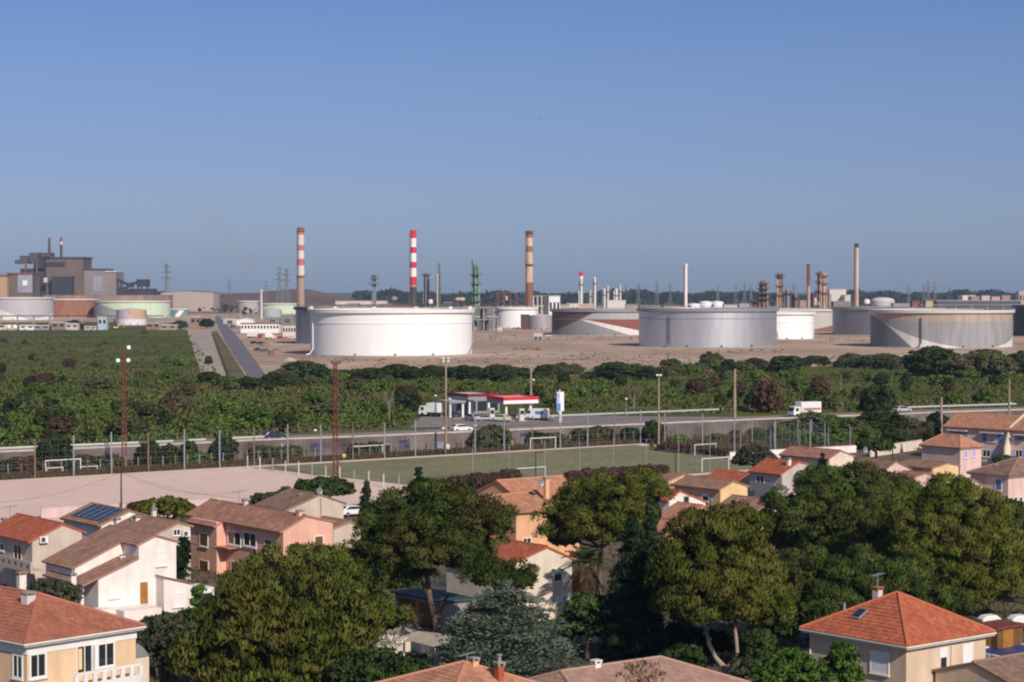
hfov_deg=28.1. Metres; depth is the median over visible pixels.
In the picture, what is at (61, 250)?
chimney
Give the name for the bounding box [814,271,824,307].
process tower
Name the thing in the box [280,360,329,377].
tree
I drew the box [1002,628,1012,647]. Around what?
door
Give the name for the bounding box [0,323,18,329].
hut
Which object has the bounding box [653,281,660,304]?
power pylon
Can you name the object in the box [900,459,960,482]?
house
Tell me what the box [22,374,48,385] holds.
bush
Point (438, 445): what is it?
electric cabinet
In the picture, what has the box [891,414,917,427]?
bush
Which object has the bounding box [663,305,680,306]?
industrial building
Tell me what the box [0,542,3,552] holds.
window
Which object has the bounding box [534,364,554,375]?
bush
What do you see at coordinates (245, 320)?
industrial building
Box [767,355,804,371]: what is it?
tree
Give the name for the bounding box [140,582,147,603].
front door
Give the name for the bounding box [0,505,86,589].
house
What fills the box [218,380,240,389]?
bush
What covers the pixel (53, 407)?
bush
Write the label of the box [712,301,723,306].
storage tank
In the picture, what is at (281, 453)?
post fence
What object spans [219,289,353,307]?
industrial building
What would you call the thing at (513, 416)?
fuel pump
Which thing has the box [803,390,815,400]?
bush
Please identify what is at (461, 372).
tree
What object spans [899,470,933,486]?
house
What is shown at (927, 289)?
power pylon
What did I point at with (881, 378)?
bush
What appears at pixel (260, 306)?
slim stack
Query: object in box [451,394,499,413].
station shop
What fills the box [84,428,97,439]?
bush
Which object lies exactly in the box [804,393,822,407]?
bush
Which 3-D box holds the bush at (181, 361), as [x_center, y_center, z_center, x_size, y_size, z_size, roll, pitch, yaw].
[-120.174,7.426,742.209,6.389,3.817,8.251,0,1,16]
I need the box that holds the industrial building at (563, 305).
[560,304,569,308]
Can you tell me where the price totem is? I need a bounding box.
[556,389,563,421]
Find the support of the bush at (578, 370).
on the scrub land
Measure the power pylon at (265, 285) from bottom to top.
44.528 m
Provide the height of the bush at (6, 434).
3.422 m
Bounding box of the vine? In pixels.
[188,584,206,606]
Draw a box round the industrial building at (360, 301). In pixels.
[335,300,387,303]
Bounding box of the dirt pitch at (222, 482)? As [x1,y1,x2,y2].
[0,443,779,521]
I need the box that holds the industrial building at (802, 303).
[797,300,805,307]
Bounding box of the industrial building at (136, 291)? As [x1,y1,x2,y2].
[117,289,156,294]
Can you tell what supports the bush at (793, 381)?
on the scrub land
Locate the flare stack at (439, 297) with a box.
[437,263,441,307]
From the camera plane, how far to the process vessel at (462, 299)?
1448.83 m
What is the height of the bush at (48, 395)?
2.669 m
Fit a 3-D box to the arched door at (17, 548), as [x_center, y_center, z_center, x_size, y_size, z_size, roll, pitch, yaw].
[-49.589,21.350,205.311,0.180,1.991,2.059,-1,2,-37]
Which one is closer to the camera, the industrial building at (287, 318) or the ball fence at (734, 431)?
the ball fence at (734, 431)
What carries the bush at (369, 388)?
on the scrub land
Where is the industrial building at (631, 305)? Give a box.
[624,304,637,308]
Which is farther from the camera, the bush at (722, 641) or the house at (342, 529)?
the house at (342, 529)
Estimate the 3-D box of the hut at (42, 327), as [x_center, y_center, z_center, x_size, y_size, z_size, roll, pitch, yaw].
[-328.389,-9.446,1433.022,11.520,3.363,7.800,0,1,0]
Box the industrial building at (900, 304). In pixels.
[890,303,909,306]
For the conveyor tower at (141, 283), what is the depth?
2948.90 m
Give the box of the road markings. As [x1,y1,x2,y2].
[147,407,1005,441]
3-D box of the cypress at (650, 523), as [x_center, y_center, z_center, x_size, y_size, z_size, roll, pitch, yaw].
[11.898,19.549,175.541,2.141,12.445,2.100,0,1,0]
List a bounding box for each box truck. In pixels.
[247,332,261,337]
[265,333,275,338]
[418,402,443,416]
[787,401,820,415]
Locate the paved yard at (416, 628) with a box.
[371,600,472,644]
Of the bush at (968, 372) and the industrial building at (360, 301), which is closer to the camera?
the bush at (968, 372)
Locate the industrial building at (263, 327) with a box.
[240,323,281,332]
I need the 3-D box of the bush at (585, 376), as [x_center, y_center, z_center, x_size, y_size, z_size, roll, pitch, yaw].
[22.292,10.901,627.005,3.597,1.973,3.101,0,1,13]
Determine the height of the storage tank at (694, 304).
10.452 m
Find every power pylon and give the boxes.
[162,263,170,291]
[262,280,269,302]
[274,268,284,300]
[281,268,291,301]
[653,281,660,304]
[668,283,671,304]
[715,285,720,300]
[733,283,738,305]
[742,283,746,302]
[749,284,752,302]
[906,284,911,302]
[925,281,931,299]
[932,282,936,299]
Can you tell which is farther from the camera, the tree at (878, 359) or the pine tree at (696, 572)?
the tree at (878, 359)
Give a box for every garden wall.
[40,498,219,517]
[370,641,410,655]
[405,629,442,660]
[532,601,571,620]
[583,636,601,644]
[729,445,855,458]
[870,439,922,456]
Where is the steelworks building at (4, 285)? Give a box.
[0,275,8,296]
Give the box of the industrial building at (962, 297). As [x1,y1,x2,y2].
[958,295,975,299]
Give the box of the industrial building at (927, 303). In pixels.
[922,300,933,306]
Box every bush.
[0,338,8,341]
[0,362,6,373]
[0,392,7,397]
[0,397,27,410]
[0,415,12,428]
[0,427,20,441]
[0,459,18,471]
[2,397,22,412]
[7,456,33,471]
[8,457,33,470]
[15,396,39,411]
[16,390,30,398]
[19,381,57,395]
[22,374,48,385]
[22,429,36,440]
[26,456,47,469]
[26,578,83,602]
[28,353,35,359]
[32,409,54,426]
[33,354,44,359]
[38,373,56,383]
[41,462,59,470]
[42,416,74,435]
[43,391,58,399]
[43,398,59,406]
[44,404,61,411]
[53,407,77,423]
[56,402,76,412]
[58,375,67,383]
[62,358,76,366]
[62,390,73,396]
[64,320,83,328]
[70,454,103,468]
[79,386,94,395]
[82,403,110,413]
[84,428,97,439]
[85,377,113,388]
[88,408,113,419]
[90,362,100,366]
[102,457,118,467]
[103,455,119,463]
[104,418,149,435]
[110,400,121,410]
[114,405,136,417]
[116,457,131,466]
[123,399,140,407]
[128,425,142,436]
[134,370,153,377]
[134,401,170,416]
[135,380,146,385]
[135,441,163,464]
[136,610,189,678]
[157,397,175,409]
[158,369,180,377]
[159,410,171,423]
[160,357,172,362]
[161,443,182,463]
[166,388,186,398]
[170,320,187,327]
[171,356,189,365]
[171,395,189,407]
[173,375,187,380]
[176,536,191,579]
[177,604,202,630]
[179,440,197,462]
[179,451,214,461]
[180,385,196,395]
[181,379,194,384]
[198,318,214,328]
[201,413,249,430]
[202,422,226,433]
[204,356,212,363]
[207,375,237,384]
[207,398,241,410]
[208,434,239,461]
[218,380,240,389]
[226,407,244,416]
[238,375,249,388]
[240,377,269,389]
[241,407,275,423]
[247,445,282,458]
[250,416,272,430]
[263,371,278,381]
[266,383,277,389]
[270,380,281,385]
[273,368,299,375]
[273,412,297,431]
[274,372,298,384]
[277,444,306,457]
[288,380,302,384]
[301,390,324,402]
[302,375,319,382]
[309,402,339,412]
[321,368,350,378]
[325,377,342,382]
[325,646,430,681]
[340,369,355,379]
[345,441,390,453]
[346,378,366,388]
[350,413,367,426]
[357,378,388,391]
[358,383,377,393]
[368,417,384,426]
[380,374,394,380]
[381,405,395,414]
[393,387,411,404]
[395,385,413,392]
[404,393,422,410]
[410,378,433,391]
[420,365,441,376]
[456,381,482,390]
[517,367,529,378]
[524,385,545,399]
[525,431,548,443]
[528,371,546,378]
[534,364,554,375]
[542,394,575,406]
[545,432,572,443]
[551,362,582,374]
[555,381,570,390]
[556,372,570,382]
[568,385,592,396]
[568,396,581,405]
[569,428,602,441]
[571,368,583,374]
[579,374,589,378]
[584,371,595,377]
[585,380,612,392]
[585,425,619,439]
[614,374,626,386]
[614,658,667,681]
[619,427,639,439]
[631,363,647,367]
[639,396,652,401]
[653,367,669,379]
[656,365,673,371]
[659,358,681,365]
[659,642,706,665]
[663,620,703,648]
[664,439,677,443]
[668,434,687,441]
[669,380,681,387]
[672,362,700,374]
[685,378,705,394]
[691,362,708,371]
[691,377,714,389]
[695,440,708,444]
[695,629,734,656]
[702,359,710,369]
[706,433,727,439]
[709,359,720,367]
[710,376,723,386]
[713,366,727,372]
[714,393,727,405]
[718,373,725,380]
[719,359,738,370]
[726,389,738,398]
[728,430,741,435]
[728,655,756,678]
[729,437,745,443]
[731,380,748,396]
[734,628,778,660]
[736,361,755,370]
[741,389,750,395]
[742,392,753,407]
[744,646,826,681]
[747,427,764,432]
[749,369,768,380]
[751,430,766,440]
[756,363,770,370]
[768,434,796,444]
[769,424,792,433]
[772,369,793,377]
[779,420,814,430]
[785,377,804,386]
[785,429,809,437]
[787,410,827,429]
[793,369,804,376]
[793,381,809,391]
[798,432,839,445]
[802,357,811,366]
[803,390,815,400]
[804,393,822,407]
[805,417,825,431]
[806,355,821,363]
[810,376,831,395]
[818,421,839,432]
[819,356,829,365]
[821,397,840,409]
[824,414,842,422]
[825,428,857,442]
[832,361,841,367]
[836,418,870,432]
[842,372,851,378]
[844,359,861,367]
[850,386,861,398]
[853,425,882,439]
[854,410,889,428]
[863,371,877,381]
[872,372,889,385]
[876,411,910,429]
[881,426,898,439]
[883,358,896,369]
[890,431,913,442]
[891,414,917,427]
[900,374,912,386]
[901,384,910,392]
[909,430,923,439]
[919,428,940,441]
[920,421,934,428]
[926,375,934,380]
[926,412,949,424]
[931,374,953,384]
[939,391,965,402]
[941,377,955,386]
[943,383,955,391]
[956,368,980,377]
[971,389,995,402]
[988,375,1003,385]
[992,455,1018,462]
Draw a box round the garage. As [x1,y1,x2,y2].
[391,588,471,630]
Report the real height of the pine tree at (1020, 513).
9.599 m
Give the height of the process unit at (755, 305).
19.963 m
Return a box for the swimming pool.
[986,643,1023,657]
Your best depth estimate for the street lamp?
307.61 m
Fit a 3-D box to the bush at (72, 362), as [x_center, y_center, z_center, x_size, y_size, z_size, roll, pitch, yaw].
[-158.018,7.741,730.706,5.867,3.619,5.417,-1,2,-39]
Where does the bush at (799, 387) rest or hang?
on the scrub land
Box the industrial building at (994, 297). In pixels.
[990,296,999,299]
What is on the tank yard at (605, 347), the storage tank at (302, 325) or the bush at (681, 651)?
the storage tank at (302, 325)
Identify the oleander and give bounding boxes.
[373,633,407,653]
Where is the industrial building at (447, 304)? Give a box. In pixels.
[443,302,452,306]
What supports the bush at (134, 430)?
on the scrub land
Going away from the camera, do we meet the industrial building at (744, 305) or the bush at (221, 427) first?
the bush at (221, 427)
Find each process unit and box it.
[403,303,425,307]
[466,307,494,330]
[497,292,517,306]
[533,296,541,313]
[750,301,798,307]
[811,294,831,307]
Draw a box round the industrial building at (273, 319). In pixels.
[266,317,280,321]
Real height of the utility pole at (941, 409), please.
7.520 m
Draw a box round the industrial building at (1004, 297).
[998,295,1010,299]
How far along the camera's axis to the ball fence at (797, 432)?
396.38 m
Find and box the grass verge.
[212,331,244,378]
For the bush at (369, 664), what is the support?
on the ground at (740, 625)
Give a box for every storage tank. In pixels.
[0,296,54,319]
[54,298,101,317]
[93,300,171,317]
[116,308,147,324]
[170,308,189,316]
[237,300,258,312]
[258,302,296,313]
[263,308,281,317]
[293,305,411,343]
[306,306,474,356]
[495,306,538,327]
[527,314,551,329]
[550,307,646,335]
[637,306,778,347]
[687,303,699,306]
[699,301,711,306]
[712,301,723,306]
[745,307,831,332]
[777,310,815,339]
[831,305,944,334]
[868,307,1014,347]
[871,297,894,306]
[1011,303,1023,335]
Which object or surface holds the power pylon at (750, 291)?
on the tank yard at (605, 347)
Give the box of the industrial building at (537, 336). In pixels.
[533,333,542,339]
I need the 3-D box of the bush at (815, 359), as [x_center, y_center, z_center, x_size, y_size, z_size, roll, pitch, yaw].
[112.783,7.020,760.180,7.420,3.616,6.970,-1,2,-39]
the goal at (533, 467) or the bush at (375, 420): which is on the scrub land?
the bush at (375, 420)
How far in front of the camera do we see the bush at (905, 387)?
542.54 m
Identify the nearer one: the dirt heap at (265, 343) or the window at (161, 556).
the window at (161, 556)
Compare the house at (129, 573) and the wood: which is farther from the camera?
the wood
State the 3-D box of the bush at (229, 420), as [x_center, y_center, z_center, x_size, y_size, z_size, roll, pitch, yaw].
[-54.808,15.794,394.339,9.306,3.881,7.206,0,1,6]
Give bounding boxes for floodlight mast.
[116,345,130,467]
[328,360,341,478]
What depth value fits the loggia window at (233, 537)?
216.67 m
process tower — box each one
[369,274,378,303]
[421,273,431,307]
[469,260,481,321]
[578,271,582,303]
[588,290,592,303]
[593,277,596,308]
[602,288,605,308]
[606,285,608,299]
[613,289,618,299]
[618,285,622,299]
[756,281,769,307]
[774,273,784,307]
[783,288,792,307]
[792,293,799,307]
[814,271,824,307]
[819,273,828,307]
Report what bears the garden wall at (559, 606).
on the ground at (740, 625)
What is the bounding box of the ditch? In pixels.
[212,334,228,375]
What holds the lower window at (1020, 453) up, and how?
in the house at (998, 434)
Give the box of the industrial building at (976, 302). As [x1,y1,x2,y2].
[933,300,1021,308]
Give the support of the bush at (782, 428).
on the ground at (740, 625)
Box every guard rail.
[0,446,37,449]
[71,441,138,446]
[156,440,172,442]
[188,438,205,440]
[232,436,264,438]
[477,408,722,420]
[907,403,1015,408]
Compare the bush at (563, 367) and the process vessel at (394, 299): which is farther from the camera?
the process vessel at (394, 299)
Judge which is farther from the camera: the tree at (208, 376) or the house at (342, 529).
the tree at (208, 376)
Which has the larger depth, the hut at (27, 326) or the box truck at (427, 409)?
the hut at (27, 326)
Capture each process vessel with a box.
[391,296,396,303]
[428,299,432,307]
[456,297,464,306]
[864,299,869,306]
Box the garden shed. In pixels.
[979,619,1023,648]
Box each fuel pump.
[450,411,460,418]
[486,408,495,420]
[509,413,515,420]
[515,408,526,420]
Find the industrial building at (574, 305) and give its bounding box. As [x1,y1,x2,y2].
[566,303,578,308]
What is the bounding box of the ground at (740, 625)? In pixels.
[0,429,1023,681]
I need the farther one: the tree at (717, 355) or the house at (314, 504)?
the tree at (717, 355)
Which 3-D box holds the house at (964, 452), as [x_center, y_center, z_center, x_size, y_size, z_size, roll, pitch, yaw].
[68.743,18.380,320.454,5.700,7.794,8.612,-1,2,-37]
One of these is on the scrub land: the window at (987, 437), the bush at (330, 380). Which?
the bush at (330, 380)
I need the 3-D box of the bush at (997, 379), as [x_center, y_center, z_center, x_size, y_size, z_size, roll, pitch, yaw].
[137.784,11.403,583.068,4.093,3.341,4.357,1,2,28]
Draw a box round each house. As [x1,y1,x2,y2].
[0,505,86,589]
[0,585,148,681]
[15,524,213,620]
[60,502,146,538]
[114,503,193,579]
[184,490,336,573]
[254,487,346,518]
[320,515,363,547]
[376,651,537,681]
[446,536,575,614]
[470,475,578,554]
[528,655,750,681]
[643,488,707,521]
[653,518,683,545]
[661,471,693,488]
[661,501,708,518]
[671,475,749,506]
[706,469,749,495]
[719,494,775,538]
[748,458,809,500]
[778,445,867,472]
[799,573,996,681]
[854,457,912,474]
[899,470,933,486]
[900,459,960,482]
[919,433,983,477]
[931,652,1023,681]
[942,412,1023,461]
[949,477,983,498]
[966,457,1023,501]
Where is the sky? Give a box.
[0,0,1023,292]
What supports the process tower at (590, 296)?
on the tank yard at (605, 347)
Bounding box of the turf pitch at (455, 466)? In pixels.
[254,445,755,488]
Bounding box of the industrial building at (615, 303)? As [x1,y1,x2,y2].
[606,300,625,308]
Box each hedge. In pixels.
[126,499,148,510]
[248,486,294,504]
[440,468,522,487]
[563,463,669,479]
[657,443,729,455]
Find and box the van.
[524,408,549,419]
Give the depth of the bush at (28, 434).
361.26 m
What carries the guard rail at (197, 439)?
on the road at (411, 431)
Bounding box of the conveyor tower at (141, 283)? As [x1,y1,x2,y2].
[137,279,149,288]
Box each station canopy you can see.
[438,399,465,417]
[447,391,494,415]
[486,395,538,419]
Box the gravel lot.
[188,331,224,375]
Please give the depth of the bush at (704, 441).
396.99 m
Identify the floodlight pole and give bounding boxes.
[442,357,449,443]
[656,374,661,446]
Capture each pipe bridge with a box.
[0,315,163,324]
[187,312,240,321]
[920,305,1010,308]
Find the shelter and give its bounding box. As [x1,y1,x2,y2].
[403,631,459,665]
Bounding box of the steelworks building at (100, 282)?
[83,269,124,294]
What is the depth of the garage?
183.21 m
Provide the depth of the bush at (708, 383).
556.15 m
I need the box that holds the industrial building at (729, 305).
[722,304,737,306]
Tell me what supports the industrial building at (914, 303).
on the tank yard at (605, 347)
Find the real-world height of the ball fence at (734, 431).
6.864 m
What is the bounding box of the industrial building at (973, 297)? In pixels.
[968,296,979,299]
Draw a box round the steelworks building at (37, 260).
[15,253,54,296]
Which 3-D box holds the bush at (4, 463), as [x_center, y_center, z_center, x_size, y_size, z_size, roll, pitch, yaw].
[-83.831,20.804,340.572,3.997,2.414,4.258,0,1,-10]
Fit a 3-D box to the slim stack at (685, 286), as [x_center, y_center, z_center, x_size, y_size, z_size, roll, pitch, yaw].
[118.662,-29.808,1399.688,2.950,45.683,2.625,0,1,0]
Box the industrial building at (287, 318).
[281,315,295,322]
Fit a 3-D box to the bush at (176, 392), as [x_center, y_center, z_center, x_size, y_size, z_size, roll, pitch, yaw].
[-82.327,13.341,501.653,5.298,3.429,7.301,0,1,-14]
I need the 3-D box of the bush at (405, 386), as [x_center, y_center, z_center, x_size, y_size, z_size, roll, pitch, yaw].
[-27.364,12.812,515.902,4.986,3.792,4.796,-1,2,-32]
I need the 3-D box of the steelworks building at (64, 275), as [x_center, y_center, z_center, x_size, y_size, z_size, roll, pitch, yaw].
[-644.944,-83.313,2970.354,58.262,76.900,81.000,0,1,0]
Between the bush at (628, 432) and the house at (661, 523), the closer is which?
the house at (661, 523)
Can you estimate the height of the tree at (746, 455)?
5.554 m
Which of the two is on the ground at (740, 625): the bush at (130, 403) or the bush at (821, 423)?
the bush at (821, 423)
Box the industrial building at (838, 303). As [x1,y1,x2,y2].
[831,301,851,306]
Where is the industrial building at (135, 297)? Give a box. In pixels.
[43,295,172,307]
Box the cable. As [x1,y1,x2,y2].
[124,473,318,498]
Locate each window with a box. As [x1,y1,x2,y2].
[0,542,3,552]
[10,653,23,681]
[28,651,48,681]
[97,641,115,668]
[109,585,121,599]
[155,551,167,567]
[172,529,181,536]
[172,592,184,608]
[198,532,208,547]
[199,559,208,571]
[226,530,241,547]
[230,560,236,570]
[242,531,256,548]
[264,538,271,553]
[314,535,323,546]
[466,401,475,410]
[478,401,486,410]
[490,403,497,410]
[523,537,531,542]
[551,596,565,602]
[553,568,562,583]
[683,496,688,501]
[698,493,711,502]
[756,475,763,482]
[868,649,889,676]
[939,647,947,667]
[950,431,966,436]
[962,643,973,663]
[964,450,967,458]
[972,449,975,457]
[981,449,993,457]
[982,433,1001,442]
[995,478,1001,491]
[1012,450,1023,457]
[1015,435,1023,441]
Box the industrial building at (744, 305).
[737,303,751,307]
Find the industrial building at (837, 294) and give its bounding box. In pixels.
[828,289,845,307]
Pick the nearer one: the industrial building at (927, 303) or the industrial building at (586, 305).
the industrial building at (927, 303)
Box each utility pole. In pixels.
[120,473,121,507]
[530,370,534,407]
[733,369,735,416]
[940,397,942,433]
[1008,379,1011,413]
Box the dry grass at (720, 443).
[0,426,944,479]
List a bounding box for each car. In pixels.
[261,431,285,437]
[344,504,359,516]
[450,424,472,430]
[464,413,480,420]
[490,414,511,421]
[892,406,911,412]
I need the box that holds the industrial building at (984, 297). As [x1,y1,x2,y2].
[978,295,989,299]
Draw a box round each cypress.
[358,480,371,534]
[412,467,423,498]
[467,474,477,490]
[642,497,662,616]
[817,453,828,475]
[934,411,941,435]
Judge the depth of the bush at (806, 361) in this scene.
728.80 m
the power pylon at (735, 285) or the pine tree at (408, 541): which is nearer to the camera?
the pine tree at (408, 541)
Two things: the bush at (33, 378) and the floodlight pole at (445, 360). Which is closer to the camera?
the floodlight pole at (445, 360)
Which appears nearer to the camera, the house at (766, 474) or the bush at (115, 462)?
the house at (766, 474)
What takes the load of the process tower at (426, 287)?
on the tank yard at (605, 347)
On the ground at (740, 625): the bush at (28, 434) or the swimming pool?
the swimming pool
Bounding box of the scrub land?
[0,293,1023,446]
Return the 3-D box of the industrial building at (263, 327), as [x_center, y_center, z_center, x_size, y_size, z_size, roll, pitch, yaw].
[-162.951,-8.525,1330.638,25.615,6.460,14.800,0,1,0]
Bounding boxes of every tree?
[36,432,74,467]
[133,494,196,519]
[163,563,387,681]
[197,371,219,381]
[214,539,384,599]
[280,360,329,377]
[293,476,356,496]
[349,476,539,633]
[352,367,387,379]
[363,592,415,662]
[380,364,422,379]
[382,389,395,419]
[417,579,590,677]
[439,365,485,379]
[469,424,512,447]
[482,364,518,380]
[529,466,677,594]
[551,590,621,660]
[554,545,612,617]
[590,361,639,379]
[625,384,644,411]
[631,366,656,379]
[639,419,666,442]
[643,498,797,674]
[699,351,724,361]
[731,444,778,467]
[745,357,766,368]
[750,377,784,412]
[757,459,923,561]
[763,541,982,640]
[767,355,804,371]
[813,640,866,681]
[836,353,870,366]
[855,437,895,458]
[858,385,896,411]
[859,353,905,367]
[874,471,1023,602]
[900,345,959,374]
[935,348,1019,376]
[995,496,1023,516]
[1005,350,1023,373]
[1008,507,1023,576]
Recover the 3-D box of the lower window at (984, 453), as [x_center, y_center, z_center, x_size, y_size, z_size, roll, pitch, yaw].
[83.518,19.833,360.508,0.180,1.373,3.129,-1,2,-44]
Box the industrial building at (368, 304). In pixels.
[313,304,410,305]
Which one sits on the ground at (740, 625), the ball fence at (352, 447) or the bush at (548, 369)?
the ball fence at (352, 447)
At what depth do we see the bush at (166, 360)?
765.74 m
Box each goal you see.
[42,458,80,470]
[349,445,382,452]
[513,466,545,475]
[527,437,555,449]
[690,443,715,454]
[696,457,728,471]
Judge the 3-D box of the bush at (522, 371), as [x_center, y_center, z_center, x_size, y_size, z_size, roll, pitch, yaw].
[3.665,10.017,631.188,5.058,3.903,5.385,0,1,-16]
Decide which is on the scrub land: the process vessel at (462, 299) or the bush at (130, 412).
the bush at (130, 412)
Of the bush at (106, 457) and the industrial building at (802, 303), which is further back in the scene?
the industrial building at (802, 303)
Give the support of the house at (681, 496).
on the ground at (740, 625)
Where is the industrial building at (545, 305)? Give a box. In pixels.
[543,296,547,314]
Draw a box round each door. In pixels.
[13,543,21,559]
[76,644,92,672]
[93,277,101,291]
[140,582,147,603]
[986,636,989,647]
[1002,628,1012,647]
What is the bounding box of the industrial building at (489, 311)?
[476,306,494,328]
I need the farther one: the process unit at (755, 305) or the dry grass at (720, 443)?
the process unit at (755, 305)
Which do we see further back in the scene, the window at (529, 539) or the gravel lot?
the gravel lot
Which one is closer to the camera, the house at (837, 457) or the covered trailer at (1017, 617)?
the covered trailer at (1017, 617)
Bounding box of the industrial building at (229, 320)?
[223,317,238,323]
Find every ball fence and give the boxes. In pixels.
[1,409,640,477]
[472,427,828,475]
[664,413,810,450]
[752,419,849,446]
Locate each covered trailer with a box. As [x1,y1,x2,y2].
[977,614,1000,622]
[1006,614,1023,622]
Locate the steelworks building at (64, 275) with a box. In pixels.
[45,257,92,294]
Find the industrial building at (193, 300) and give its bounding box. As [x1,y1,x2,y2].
[161,291,219,310]
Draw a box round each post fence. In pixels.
[0,431,633,473]
[247,456,414,488]
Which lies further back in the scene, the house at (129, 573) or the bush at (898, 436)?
the bush at (898, 436)
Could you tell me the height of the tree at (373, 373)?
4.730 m
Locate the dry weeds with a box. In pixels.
[284,330,862,368]
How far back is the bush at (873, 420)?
438.83 m
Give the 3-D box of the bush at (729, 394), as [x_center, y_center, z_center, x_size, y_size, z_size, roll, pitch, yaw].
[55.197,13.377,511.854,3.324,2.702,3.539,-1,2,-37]
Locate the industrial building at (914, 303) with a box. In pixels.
[909,301,919,306]
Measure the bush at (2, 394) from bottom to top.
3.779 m
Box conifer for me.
[596,515,672,660]
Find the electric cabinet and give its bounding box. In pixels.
[435,442,444,448]
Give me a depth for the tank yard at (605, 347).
930.97 m
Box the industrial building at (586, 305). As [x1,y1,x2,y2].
[579,304,593,308]
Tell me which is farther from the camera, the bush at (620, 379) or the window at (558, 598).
the bush at (620, 379)
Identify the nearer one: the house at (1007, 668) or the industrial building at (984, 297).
the house at (1007, 668)
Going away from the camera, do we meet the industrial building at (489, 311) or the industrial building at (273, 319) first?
the industrial building at (489, 311)
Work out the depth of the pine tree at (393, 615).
157.98 m
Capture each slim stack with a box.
[259,290,262,318]
[436,274,437,307]
[683,264,687,306]
[806,264,810,307]
[854,243,858,306]
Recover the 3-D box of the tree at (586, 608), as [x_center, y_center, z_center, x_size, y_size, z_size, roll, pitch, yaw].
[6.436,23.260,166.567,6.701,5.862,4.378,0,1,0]
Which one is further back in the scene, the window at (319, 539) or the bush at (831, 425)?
the bush at (831, 425)
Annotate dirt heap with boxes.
[260,341,270,345]
[267,348,284,355]
[282,357,296,360]
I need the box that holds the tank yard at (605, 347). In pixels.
[2,305,1023,377]
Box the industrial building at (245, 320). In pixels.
[237,318,254,324]
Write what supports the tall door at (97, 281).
in the steelworks building at (100, 282)
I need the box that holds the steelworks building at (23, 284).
[6,273,39,296]
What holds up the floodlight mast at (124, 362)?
on the ground at (740, 625)
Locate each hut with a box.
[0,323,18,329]
[20,324,36,329]
[33,325,50,329]
[51,322,67,329]
[65,323,80,329]
[84,326,97,329]
[97,316,108,329]
[146,322,161,329]
[160,324,178,329]
[190,316,202,326]
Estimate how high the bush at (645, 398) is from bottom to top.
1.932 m
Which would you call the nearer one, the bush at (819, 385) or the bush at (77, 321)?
the bush at (819, 385)
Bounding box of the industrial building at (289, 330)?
[282,324,295,336]
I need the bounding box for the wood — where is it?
[351,287,1015,305]
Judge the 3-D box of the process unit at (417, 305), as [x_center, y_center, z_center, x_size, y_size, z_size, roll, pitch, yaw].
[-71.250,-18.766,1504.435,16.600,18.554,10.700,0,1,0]
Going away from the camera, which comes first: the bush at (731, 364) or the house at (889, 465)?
the house at (889, 465)
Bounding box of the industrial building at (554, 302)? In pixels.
[549,296,559,314]
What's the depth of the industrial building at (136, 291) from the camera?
2849.20 m
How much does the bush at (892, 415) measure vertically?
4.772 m
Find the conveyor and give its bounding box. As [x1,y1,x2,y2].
[116,278,136,288]
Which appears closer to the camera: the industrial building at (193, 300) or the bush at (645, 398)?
the bush at (645, 398)
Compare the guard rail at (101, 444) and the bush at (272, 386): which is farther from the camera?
the bush at (272, 386)
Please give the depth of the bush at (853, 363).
720.12 m
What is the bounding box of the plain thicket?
[198,302,922,314]
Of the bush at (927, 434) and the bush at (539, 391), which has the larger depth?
the bush at (539, 391)
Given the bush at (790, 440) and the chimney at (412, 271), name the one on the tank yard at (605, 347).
the chimney at (412, 271)
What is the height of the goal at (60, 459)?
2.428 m
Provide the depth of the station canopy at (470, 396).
438.07 m
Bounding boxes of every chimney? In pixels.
[48,238,50,252]
[60,237,62,256]
[296,227,305,305]
[409,230,416,307]
[525,231,533,306]
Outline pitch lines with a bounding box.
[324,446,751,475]
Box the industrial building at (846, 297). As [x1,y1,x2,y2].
[842,295,850,300]
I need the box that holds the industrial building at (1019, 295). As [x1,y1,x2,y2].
[1015,291,1023,304]
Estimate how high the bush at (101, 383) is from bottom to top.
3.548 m
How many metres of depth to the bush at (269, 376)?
583.21 m
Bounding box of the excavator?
[113,323,124,329]
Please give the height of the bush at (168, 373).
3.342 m
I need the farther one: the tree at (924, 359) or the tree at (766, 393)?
the tree at (924, 359)
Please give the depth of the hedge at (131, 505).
276.59 m
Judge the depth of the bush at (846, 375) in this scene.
624.32 m
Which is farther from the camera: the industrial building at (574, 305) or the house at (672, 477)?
the industrial building at (574, 305)
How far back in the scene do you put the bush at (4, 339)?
1084.42 m
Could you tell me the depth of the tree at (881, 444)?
335.21 m
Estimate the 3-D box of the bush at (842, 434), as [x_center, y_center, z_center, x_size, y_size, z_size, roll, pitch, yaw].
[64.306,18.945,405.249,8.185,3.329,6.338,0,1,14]
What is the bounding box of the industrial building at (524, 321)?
[520,314,528,328]
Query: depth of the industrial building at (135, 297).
2449.46 m
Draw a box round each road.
[0,407,1023,449]
[213,316,264,378]
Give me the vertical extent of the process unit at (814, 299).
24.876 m
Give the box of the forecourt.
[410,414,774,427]
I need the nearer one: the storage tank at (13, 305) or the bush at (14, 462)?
the bush at (14, 462)
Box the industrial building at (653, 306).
[639,305,660,307]
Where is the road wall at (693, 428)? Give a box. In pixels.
[0,409,1023,469]
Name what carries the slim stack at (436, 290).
on the tank yard at (605, 347)
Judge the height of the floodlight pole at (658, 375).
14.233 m
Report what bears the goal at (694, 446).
on the turf pitch at (455, 466)
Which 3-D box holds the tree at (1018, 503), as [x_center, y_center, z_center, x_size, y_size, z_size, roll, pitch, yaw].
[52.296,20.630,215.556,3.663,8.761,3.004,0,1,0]

